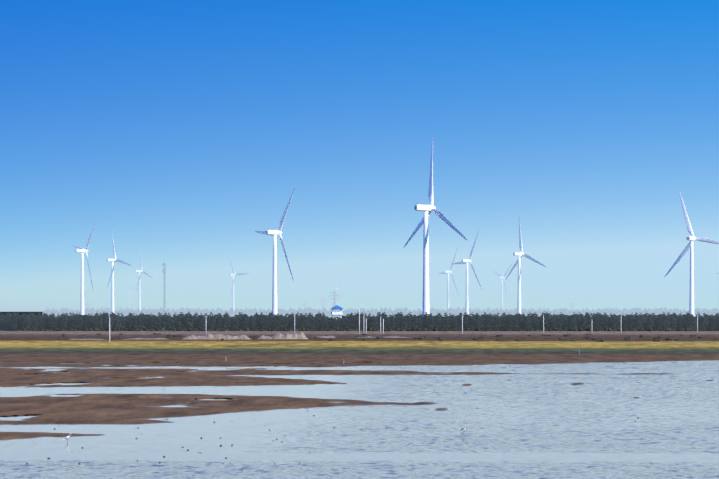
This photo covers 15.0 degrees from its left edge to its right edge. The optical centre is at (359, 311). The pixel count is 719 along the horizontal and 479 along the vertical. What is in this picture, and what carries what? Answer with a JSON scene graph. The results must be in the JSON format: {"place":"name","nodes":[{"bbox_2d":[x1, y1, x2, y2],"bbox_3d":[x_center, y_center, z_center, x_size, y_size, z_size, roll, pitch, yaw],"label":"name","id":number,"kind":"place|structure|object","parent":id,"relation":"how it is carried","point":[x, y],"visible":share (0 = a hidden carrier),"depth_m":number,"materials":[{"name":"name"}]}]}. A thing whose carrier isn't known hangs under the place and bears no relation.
{"place":"outdoors","nodes":[
{"label":"outdoors","id":0,"kind":"place"},
{"bbox_2d":[0,360,718,478],"bbox_3d":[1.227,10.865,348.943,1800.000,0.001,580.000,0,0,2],"label":"sea water","id":1,"kind":"structure","parent":0,"point":[554,426],"depth_m":247.22,"materials":[{"name":"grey liquid"}]},
{"bbox_2d":[0,312,718,439],"bbox_3d":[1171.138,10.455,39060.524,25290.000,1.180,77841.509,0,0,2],"label":"ground sheet","id":2,"kind":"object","parent":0,"point":[37,348],"visible":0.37,"depth_m":622.65,"materials":[{"name":"brown soil"}]},
{"bbox_2d":[3,313,9,330],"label":"shelterbelt tree","id":3,"kind":"object","parent":2,"relation":"on","point":[6,324],"visible":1,"depth_m":1383.31,"materials":[{"name":"green plant"}]},
{"bbox_2d":[10,312,18,329],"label":"shelterbelt tree","id":4,"kind":"object","parent":2,"relation":"on","point":[14,325],"visible":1,"depth_m":1372.21,"materials":[{"name":"green plant"}]},
{"bbox_2d":[22,315,30,328],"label":"shelterbelt tree","id":5,"kind":"object","parent":2,"relation":"on","point":[26,321],"visible":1,"depth_m":1371.15,"materials":[{"name":"green plant"}]},
{"bbox_2d":[31,316,37,328],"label":"shelterbelt tree","id":6,"kind":"object","parent":2,"relation":"on","point":[36,321],"visible":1,"depth_m":1370.69,"materials":[{"name":"green plant"}]},
{"bbox_2d":[42,313,48,329],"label":"shelterbelt tree","id":7,"kind":"object","parent":2,"relation":"on","point":[45,322],"visible":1,"depth_m":1372.33,"materials":[{"name":"green plant"}]},
{"bbox_2d":[48,313,56,329],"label":"shelterbelt tree","id":8,"kind":"object","parent":2,"relation":"on","point":[52,323],"visible":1,"depth_m":1370.01,"materials":[{"name":"green plant"}]},
{"bbox_2d":[59,314,66,328],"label":"shelterbelt tree","id":9,"kind":"object","parent":2,"relation":"on","point":[62,322],"visible":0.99,"depth_m":1369.86,"materials":[{"name":"green plant"}]},
{"bbox_2d":[71,314,79,328],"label":"shelterbelt tree","id":10,"kind":"object","parent":2,"relation":"on","point":[74,326],"visible":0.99,"depth_m":1370.98,"materials":[{"name":"green plant"}]},
{"bbox_2d":[75,314,83,329],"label":"shelterbelt tree","id":11,"kind":"object","parent":2,"relation":"on","point":[80,320],"visible":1,"depth_m":1370.89,"materials":[{"name":"green plant"}]},
{"bbox_2d":[72,218,97,314],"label":"wind turbine","id":12,"kind":"object","parent":2,"relation":"on","point":[82,251],"visible":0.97,"depth_m":2673.42,"materials":[{"name":"white paint"}]},
{"bbox_2d":[82,315,91,328],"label":"shelterbelt tree","id":13,"kind":"object","parent":2,"relation":"on","point":[87,324],"visible":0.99,"depth_m":1372.11,"materials":[{"name":"green plant"}]},
{"bbox_2d":[91,316,97,328],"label":"shelterbelt tree","id":14,"kind":"object","parent":2,"relation":"on","point":[95,325],"visible":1,"depth_m":1369.52,"materials":[{"name":"green plant"}]},
{"bbox_2d":[96,315,103,328],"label":"shelterbelt tree","id":15,"kind":"object","parent":2,"relation":"on","point":[100,323],"visible":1,"depth_m":1370.27,"materials":[{"name":"green plant"}]},
{"bbox_2d":[114,317,120,329],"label":"shelterbelt tree","id":16,"kind":"object","parent":2,"relation":"on","point":[117,324],"visible":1,"depth_m":1369.14,"materials":[{"name":"green plant"}]},
{"bbox_2d":[107,233,131,313],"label":"wind turbine","id":17,"kind":"object","parent":2,"relation":"on","point":[113,261],"visible":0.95,"depth_m":3159.12,"materials":[{"name":"white paint"}]},
{"bbox_2d":[120,316,125,329],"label":"shelterbelt tree","id":18,"kind":"object","parent":2,"relation":"on","point":[122,319],"visible":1,"depth_m":1371.68,"materials":[{"name":"green plant"}]},
{"bbox_2d":[128,315,134,328],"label":"shelterbelt tree","id":19,"kind":"object","parent":2,"relation":"on","point":[130,319],"visible":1,"depth_m":1370.05,"materials":[{"name":"green plant"}]},
{"bbox_2d":[132,315,140,328],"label":"shelterbelt tree","id":20,"kind":"object","parent":2,"relation":"on","point":[135,325],"visible":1,"depth_m":1368.89,"materials":[{"name":"green plant"}]},
{"bbox_2d":[139,316,146,329],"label":"shelterbelt tree","id":21,"kind":"object","parent":2,"relation":"on","point":[142,325],"visible":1,"depth_m":1371.06,"materials":[{"name":"green plant"}]},
{"bbox_2d":[135,246,151,311],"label":"wind turbine","id":22,"kind":"object","parent":2,"relation":"on","point":[141,271],"visible":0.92,"depth_m":4061.49,"materials":[{"name":"white paint"}]},
{"bbox_2d":[147,313,154,328],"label":"shelterbelt tree","id":23,"kind":"object","parent":2,"relation":"on","point":[149,323],"visible":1,"depth_m":1371.10,"materials":[{"name":"green plant"}]},
{"bbox_2d":[154,317,161,330],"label":"shelterbelt tree","id":24,"kind":"object","parent":2,"relation":"on","point":[157,325],"visible":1,"depth_m":1370.45,"materials":[{"name":"green plant"}]},
{"bbox_2d":[160,315,167,330],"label":"shelterbelt tree","id":25,"kind":"object","parent":2,"relation":"on","point":[164,321],"visible":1,"depth_m":1370.60,"materials":[{"name":"green plant"}]},
{"bbox_2d":[163,263,166,313],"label":"lattice tower","id":26,"kind":"structure","parent":2,"relation":"on","point":[164,265],"depth_m":2004.87,"materials":[{"name":"silver metal"}]},
{"bbox_2d":[166,316,173,329],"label":"shelterbelt tree","id":27,"kind":"object","parent":2,"relation":"on","point":[169,318],"visible":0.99,"depth_m":1369.97,"materials":[{"name":"green plant"}]},
{"bbox_2d":[174,315,183,328],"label":"shelterbelt tree","id":28,"kind":"object","parent":2,"relation":"on","point":[177,323],"visible":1,"depth_m":1369.16,"materials":[{"name":"green plant"}]},
{"bbox_2d":[184,313,193,328],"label":"shelterbelt tree","id":29,"kind":"object","parent":2,"relation":"on","point":[188,322],"visible":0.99,"depth_m":1367.67,"materials":[{"name":"green plant"}]},
{"bbox_2d":[198,316,206,328],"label":"shelterbelt tree","id":30,"kind":"object","parent":2,"relation":"on","point":[203,323],"visible":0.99,"depth_m":1368.06,"materials":[{"name":"green plant"}]},
{"bbox_2d":[206,312,215,329],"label":"shelterbelt tree","id":31,"kind":"object","parent":2,"relation":"on","point":[209,321],"visible":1,"depth_m":1369.68,"materials":[{"name":"green plant"}]},
{"bbox_2d":[210,315,217,329],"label":"shelterbelt tree","id":32,"kind":"object","parent":2,"relation":"on","point":[214,326],"visible":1,"depth_m":1369.78,"materials":[{"name":"green plant"}]},
{"bbox_2d":[217,315,223,330],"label":"shelterbelt tree","id":33,"kind":"object","parent":2,"relation":"on","point":[219,319],"visible":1,"depth_m":1368.72,"materials":[{"name":"green plant"}]},
{"bbox_2d":[223,315,229,328],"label":"shelterbelt tree","id":34,"kind":"object","parent":2,"relation":"on","point":[225,325],"visible":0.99,"depth_m":1367.63,"materials":[{"name":"green plant"}]},
{"bbox_2d":[231,317,238,329],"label":"shelterbelt tree","id":35,"kind":"object","parent":2,"relation":"on","point":[235,320],"visible":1,"depth_m":1368.35,"materials":[{"name":"green plant"}]},
{"bbox_2d":[229,255,248,314],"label":"wind turbine","id":36,"kind":"object","parent":2,"relation":"on","point":[234,275],"visible":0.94,"depth_m":4462.99,"materials":[{"name":"white paint"}]},
{"bbox_2d":[69,332,412,339],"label":"earth mounds","id":37,"kind":"object","parent":2,"relation":"on","point":[208,335],"visible":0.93,"depth_m":977.23,"materials":[{"name":"beige soil"}]},
{"bbox_2d":[238,315,246,329],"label":"shelterbelt tree","id":38,"kind":"object","parent":2,"relation":"on","point":[241,326],"visible":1,"depth_m":1369.60,"materials":[{"name":"green plant"}]},
{"bbox_2d":[242,315,249,329],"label":"shelterbelt tree","id":39,"kind":"object","parent":2,"relation":"on","point":[247,322],"visible":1,"depth_m":1367.74,"materials":[{"name":"green plant"}]},
{"bbox_2d":[255,314,261,329],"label":"shelterbelt tree","id":40,"kind":"object","parent":2,"relation":"on","point":[258,325],"visible":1,"depth_m":1369.70,"materials":[{"name":"green plant"}]},
{"bbox_2d":[260,315,269,330],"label":"shelterbelt tree","id":41,"kind":"object","parent":2,"relation":"on","point":[264,322],"visible":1,"depth_m":1366.92,"materials":[{"name":"green plant"}]},
{"bbox_2d":[268,313,274,328],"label":"shelterbelt tree","id":42,"kind":"object","parent":2,"relation":"on","point":[271,325],"visible":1,"depth_m":1367.63,"materials":[{"name":"green plant"}]},
{"bbox_2d":[255,186,295,314],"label":"wind turbine","id":43,"kind":"object","parent":2,"relation":"on","point":[274,233],"visible":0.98,"depth_m":2052.77,"materials":[{"name":"white paint"}]},
{"bbox_2d":[273,314,280,329],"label":"shelterbelt tree","id":44,"kind":"object","parent":2,"relation":"on","point":[276,323],"visible":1,"depth_m":1366.85,"materials":[{"name":"green plant"}]},
{"bbox_2d":[277,314,285,328],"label":"shelterbelt tree","id":45,"kind":"object","parent":2,"relation":"on","point":[281,322],"visible":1,"depth_m":1367.66,"materials":[{"name":"green plant"}]},
{"bbox_2d":[289,314,296,330],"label":"shelterbelt tree","id":46,"kind":"object","parent":2,"relation":"on","point":[292,325],"visible":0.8,"depth_m":1367.29,"materials":[{"name":"green plant"}]},
{"bbox_2d":[297,313,303,328],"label":"shelterbelt tree","id":47,"kind":"object","parent":2,"relation":"on","point":[300,322],"visible":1,"depth_m":1366.92,"materials":[{"name":"green plant"}]},
{"bbox_2d":[302,313,310,328],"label":"shelterbelt tree","id":48,"kind":"object","parent":2,"relation":"on","point":[305,322],"visible":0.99,"depth_m":1366.56,"materials":[{"name":"green plant"}]},
{"bbox_2d":[308,314,315,328],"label":"shelterbelt tree","id":49,"kind":"object","parent":2,"relation":"on","point":[312,324],"visible":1,"depth_m":1366.95,"materials":[{"name":"green plant"}]},
{"bbox_2d":[314,317,321,328],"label":"shelterbelt tree","id":50,"kind":"object","parent":2,"relation":"on","point":[317,325],"visible":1,"depth_m":1367.16,"materials":[{"name":"green plant"}]},
{"bbox_2d":[331,317,338,330],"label":"shelterbelt tree","id":51,"kind":"object","parent":2,"relation":"on","point":[334,325],"visible":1,"depth_m":1366.38,"materials":[{"name":"green plant"}]},
{"bbox_2d":[331,305,342,317],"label":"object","id":52,"kind":"structure","parent":2,"relation":"on","point":[340,313],"depth_m":1497.23,"materials":[{"name":"white paint"}]},
{"bbox_2d":[342,316,349,329],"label":"shelterbelt tree","id":53,"kind":"object","parent":2,"relation":"on","point":[345,326],"visible":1,"depth_m":1367.00,"materials":[{"name":"green plant"}]},
{"bbox_2d":[346,313,354,328],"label":"shelterbelt tree","id":54,"kind":"object","parent":2,"relation":"on","point":[352,318],"visible":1,"depth_m":1366.82,"materials":[{"name":"green plant"}]},
{"bbox_2d":[353,313,362,330],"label":"shelterbelt tree","id":55,"kind":"object","parent":2,"relation":"on","point":[356,321],"visible":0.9,"depth_m":1367.21,"materials":[{"name":"green plant"}]},
{"bbox_2d":[23,327,718,341],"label":"scrub bushes","id":56,"kind":"object","parent":2,"relation":"on","point":[657,339],"visible":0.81,"depth_m":1361.74,"materials":[{"name":"green plant"}]},
{"bbox_2d":[369,317,377,328],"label":"shelterbelt tree","id":57,"kind":"object","parent":2,"relation":"on","point":[373,323],"visible":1,"depth_m":1365.06,"materials":[{"name":"green plant"}]},
{"bbox_2d":[375,312,382,328],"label":"shelterbelt tree","id":58,"kind":"object","parent":2,"relation":"on","point":[377,318],"visible":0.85,"depth_m":1367.04,"materials":[{"name":"green plant"}]},
{"bbox_2d":[381,314,388,329],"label":"shelterbelt tree","id":59,"kind":"object","parent":2,"relation":"on","point":[386,321],"visible":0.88,"depth_m":1366.46,"materials":[{"name":"green plant"}]},
{"bbox_2d":[387,317,395,328],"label":"shelterbelt tree","id":60,"kind":"object","parent":2,"relation":"on","point":[391,324],"visible":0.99,"depth_m":1365.54,"materials":[{"name":"green plant"}]},
{"bbox_2d":[394,315,401,329],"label":"shelterbelt tree","id":61,"kind":"object","parent":2,"relation":"on","point":[398,320],"visible":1,"depth_m":1366.29,"materials":[{"name":"green plant"}]},
{"bbox_2d":[400,316,407,328],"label":"shelterbelt tree","id":62,"kind":"object","parent":2,"relation":"on","point":[404,319],"visible":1,"depth_m":1365.12,"materials":[{"name":"green plant"}]},
{"bbox_2d":[410,314,418,328],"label":"shelterbelt tree","id":63,"kind":"object","parent":2,"relation":"on","point":[415,325],"visible":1,"depth_m":1365.75,"materials":[{"name":"green plant"}]},
{"bbox_2d":[418,316,423,330],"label":"shelterbelt tree","id":64,"kind":"object","parent":2,"relation":"on","point":[420,320],"visible":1,"depth_m":1366.46,"materials":[{"name":"green plant"}]},
{"bbox_2d":[427,316,434,328],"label":"shelterbelt tree","id":65,"kind":"object","parent":2,"relation":"on","point":[431,323],"visible":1,"depth_m":1363.87,"materials":[{"name":"green plant"}]},
{"bbox_2d":[404,138,467,316],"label":"wind turbine","id":66,"kind":"object","parent":2,"relation":"on","point":[427,209],"visible":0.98,"depth_m":1564.91,"materials":[{"name":"white paint"}]},
{"bbox_2d":[433,315,441,330],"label":"shelterbelt tree","id":67,"kind":"object","parent":2,"relation":"on","point":[437,326],"visible":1,"depth_m":1365.11,"materials":[{"name":"green plant"}]},
{"bbox_2d":[441,313,450,328],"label":"shelterbelt tree","id":68,"kind":"object","parent":2,"relation":"on","point":[448,320],"visible":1,"depth_m":1364.88,"materials":[{"name":"green plant"}]},
{"bbox_2d":[438,248,458,309],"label":"wind turbine","id":69,"kind":"object","parent":2,"relation":"on","point":[447,273],"visible":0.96,"depth_m":4100.44,"materials":[{"name":"white paint"}]},
{"bbox_2d":[451,316,459,328],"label":"shelterbelt tree","id":70,"kind":"object","parent":2,"relation":"on","point":[454,325],"visible":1,"depth_m":1364.93,"materials":[{"name":"green plant"}]},
{"bbox_2d":[452,229,481,314],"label":"wind turbine","id":71,"kind":"object","parent":2,"relation":"on","point":[466,261],"visible":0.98,"depth_m":3211.39,"materials":[{"name":"white paint"}]},
{"bbox_2d":[464,315,471,328],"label":"shelterbelt tree","id":72,"kind":"object","parent":2,"relation":"on","point":[466,322],"visible":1,"depth_m":1365.48,"materials":[{"name":"green plant"}]},
{"bbox_2d":[468,316,476,328],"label":"shelterbelt tree","id":73,"kind":"object","parent":2,"relation":"on","point":[473,320],"visible":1,"depth_m":1364.22,"materials":[{"name":"green plant"}]},
{"bbox_2d":[476,317,482,328],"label":"shelterbelt tree","id":74,"kind":"object","parent":2,"relation":"on","point":[480,325],"visible":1,"depth_m":1363.79,"materials":[{"name":"green plant"}]},
{"bbox_2d":[479,315,487,330],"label":"shelterbelt tree","id":75,"kind":"object","parent":2,"relation":"on","point":[484,327],"visible":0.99,"depth_m":1365.65,"materials":[{"name":"green plant"}]},
{"bbox_2d":[486,313,493,328],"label":"shelterbelt tree","id":76,"kind":"object","parent":2,"relation":"on","point":[489,322],"visible":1,"depth_m":1364.55,"materials":[{"name":"green plant"}]},
{"bbox_2d":[493,316,500,329],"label":"shelterbelt tree","id":77,"kind":"object","parent":2,"relation":"on","point":[497,325],"visible":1,"depth_m":1364.11,"materials":[{"name":"green plant"}]},
{"bbox_2d":[499,313,506,329],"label":"shelterbelt tree","id":78,"kind":"object","parent":2,"relation":"on","point":[503,319],"visible":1,"depth_m":1365.15,"materials":[{"name":"green plant"}]},
{"bbox_2d":[494,263,512,308],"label":"wind turbine","id":79,"kind":"object","parent":2,"relation":"on","point":[501,277],"visible":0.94,"depth_m":4792.03,"materials":[{"name":"white paint"}]},
{"bbox_2d":[506,315,514,329],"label":"shelterbelt tree","id":80,"kind":"object","parent":2,"relation":"on","point":[508,324],"visible":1,"depth_m":1364.02,"materials":[{"name":"green plant"}]},
{"bbox_2d":[514,313,522,328],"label":"shelterbelt tree","id":81,"kind":"object","parent":2,"relation":"on","point":[520,320],"visible":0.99,"depth_m":1364.55,"materials":[{"name":"green plant"}]},
{"bbox_2d":[505,217,545,313],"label":"wind turbine","id":82,"kind":"object","parent":2,"relation":"on","point":[519,255],"visible":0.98,"depth_m":2830.15,"materials":[{"name":"white paint"}]},
{"bbox_2d":[523,317,531,328],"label":"shelterbelt tree","id":83,"kind":"object","parent":2,"relation":"on","point":[526,324],"visible":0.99,"depth_m":1362.61,"materials":[{"name":"green plant"}]},
{"bbox_2d":[526,313,534,329],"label":"shelterbelt tree","id":84,"kind":"object","parent":2,"relation":"on","point":[532,316],"visible":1,"depth_m":1365.10,"materials":[{"name":"green plant"}]},
{"bbox_2d":[534,317,540,329],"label":"shelterbelt tree","id":85,"kind":"object","parent":2,"relation":"on","point":[537,325],"visible":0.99,"depth_m":1364.64,"materials":[{"name":"green plant"}]},
{"bbox_2d":[540,313,548,330],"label":"shelterbelt tree","id":86,"kind":"object","parent":2,"relation":"on","point":[545,318],"visible":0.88,"depth_m":1363.59,"materials":[{"name":"green plant"}]},
{"bbox_2d":[550,317,557,330],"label":"shelterbelt tree","id":87,"kind":"object","parent":2,"relation":"on","point":[553,322],"visible":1,"depth_m":1362.93,"materials":[{"name":"green plant"}]},
{"bbox_2d":[564,316,571,328],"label":"shelterbelt tree","id":88,"kind":"object","parent":2,"relation":"on","point":[566,325],"visible":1,"depth_m":1363.54,"materials":[{"name":"green plant"}]},
{"bbox_2d":[569,315,577,328],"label":"shelterbelt tree","id":89,"kind":"object","parent":2,"relation":"on","point":[573,321],"visible":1,"depth_m":1362.18,"materials":[{"name":"green plant"}]},
{"bbox_2d":[580,316,587,329],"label":"shelterbelt tree","id":90,"kind":"object","parent":2,"relation":"on","point":[584,327],"visible":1,"depth_m":1361.93,"materials":[{"name":"green plant"}]},
{"bbox_2d":[585,314,592,328],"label":"shelterbelt tree","id":91,"kind":"object","parent":2,"relation":"on","point":[589,324],"visible":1,"depth_m":1361.70,"materials":[{"name":"green plant"}]},
{"bbox_2d":[597,317,604,330],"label":"shelterbelt tree","id":92,"kind":"object","parent":2,"relation":"on","point":[599,322],"visible":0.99,"depth_m":1364.35,"materials":[{"name":"green plant"}]},
{"bbox_2d":[601,316,609,328],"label":"shelterbelt tree","id":93,"kind":"object","parent":2,"relation":"on","point":[605,319],"visible":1,"depth_m":1363.92,"materials":[{"name":"green plant"}]},
{"bbox_2d":[608,315,616,328],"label":"shelterbelt tree","id":94,"kind":"object","parent":2,"relation":"on","point":[612,323],"visible":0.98,"depth_m":1362.91,"materials":[{"name":"green plant"}]},
{"bbox_2d":[627,315,634,329],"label":"shelterbelt tree","id":95,"kind":"object","parent":2,"relation":"on","point":[631,318],"visible":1,"depth_m":1361.67,"materials":[{"name":"green plant"}]},
{"bbox_2d":[633,315,641,329],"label":"shelterbelt tree","id":96,"kind":"object","parent":2,"relation":"on","point":[638,322],"visible":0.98,"depth_m":1361.25,"materials":[{"name":"green plant"}]},
{"bbox_2d":[650,315,658,328],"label":"shelterbelt tree","id":97,"kind":"object","parent":2,"relation":"on","point":[654,318],"visible":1,"depth_m":1363.01,"materials":[{"name":"green plant"}]},
{"bbox_2d":[657,314,663,329],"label":"shelterbelt tree","id":98,"kind":"object","parent":2,"relation":"on","point":[660,322],"visible":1,"depth_m":1361.02,"materials":[{"name":"green plant"}]},
{"bbox_2d":[662,316,669,328],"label":"shelterbelt tree","id":99,"kind":"object","parent":2,"relation":"on","point":[666,323],"visible":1,"depth_m":1361.17,"materials":[{"name":"green plant"}]},
{"bbox_2d":[669,317,676,328],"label":"shelterbelt tree","id":100,"kind":"object","parent":2,"relation":"on","point":[672,324],"visible":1,"depth_m":1362.89,"materials":[{"name":"green plant"}]},
{"bbox_2d":[677,314,684,327],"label":"shelterbelt tree","id":101,"kind":"object","parent":2,"relation":"on","point":[680,322],"visible":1,"depth_m":1362.27,"materials":[{"name":"green plant"}]},
{"bbox_2d":[683,313,692,328],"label":"shelterbelt tree","id":102,"kind":"object","parent":2,"relation":"on","point":[686,322],"visible":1,"depth_m":1360.22,"materials":[{"name":"green plant"}]},
{"bbox_2d":[665,191,718,315],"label":"wind turbine","id":103,"kind":"object","parent":2,"relation":"on","point":[692,238],"visible":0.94,"depth_m":2219.27,"materials":[{"name":"white paint"}]},
{"bbox_2d":[701,316,708,328],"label":"shelterbelt tree","id":104,"kind":"object","parent":2,"relation":"on","point":[705,324],"visible":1,"depth_m":1361.48,"materials":[{"name":"green plant"}]},
{"bbox_2d":[708,316,715,329],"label":"shelterbelt tree","id":105,"kind":"object","parent":2,"relation":"on","point":[710,324],"visible":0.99,"depth_m":1361.16,"materials":[{"name":"green plant"}]},
{"bbox_2d":[0,0,718,311],"label":"sky","id":106,"kind":"structure","parent":0,"point":[189,129],"materials":[{"name":"blue"}]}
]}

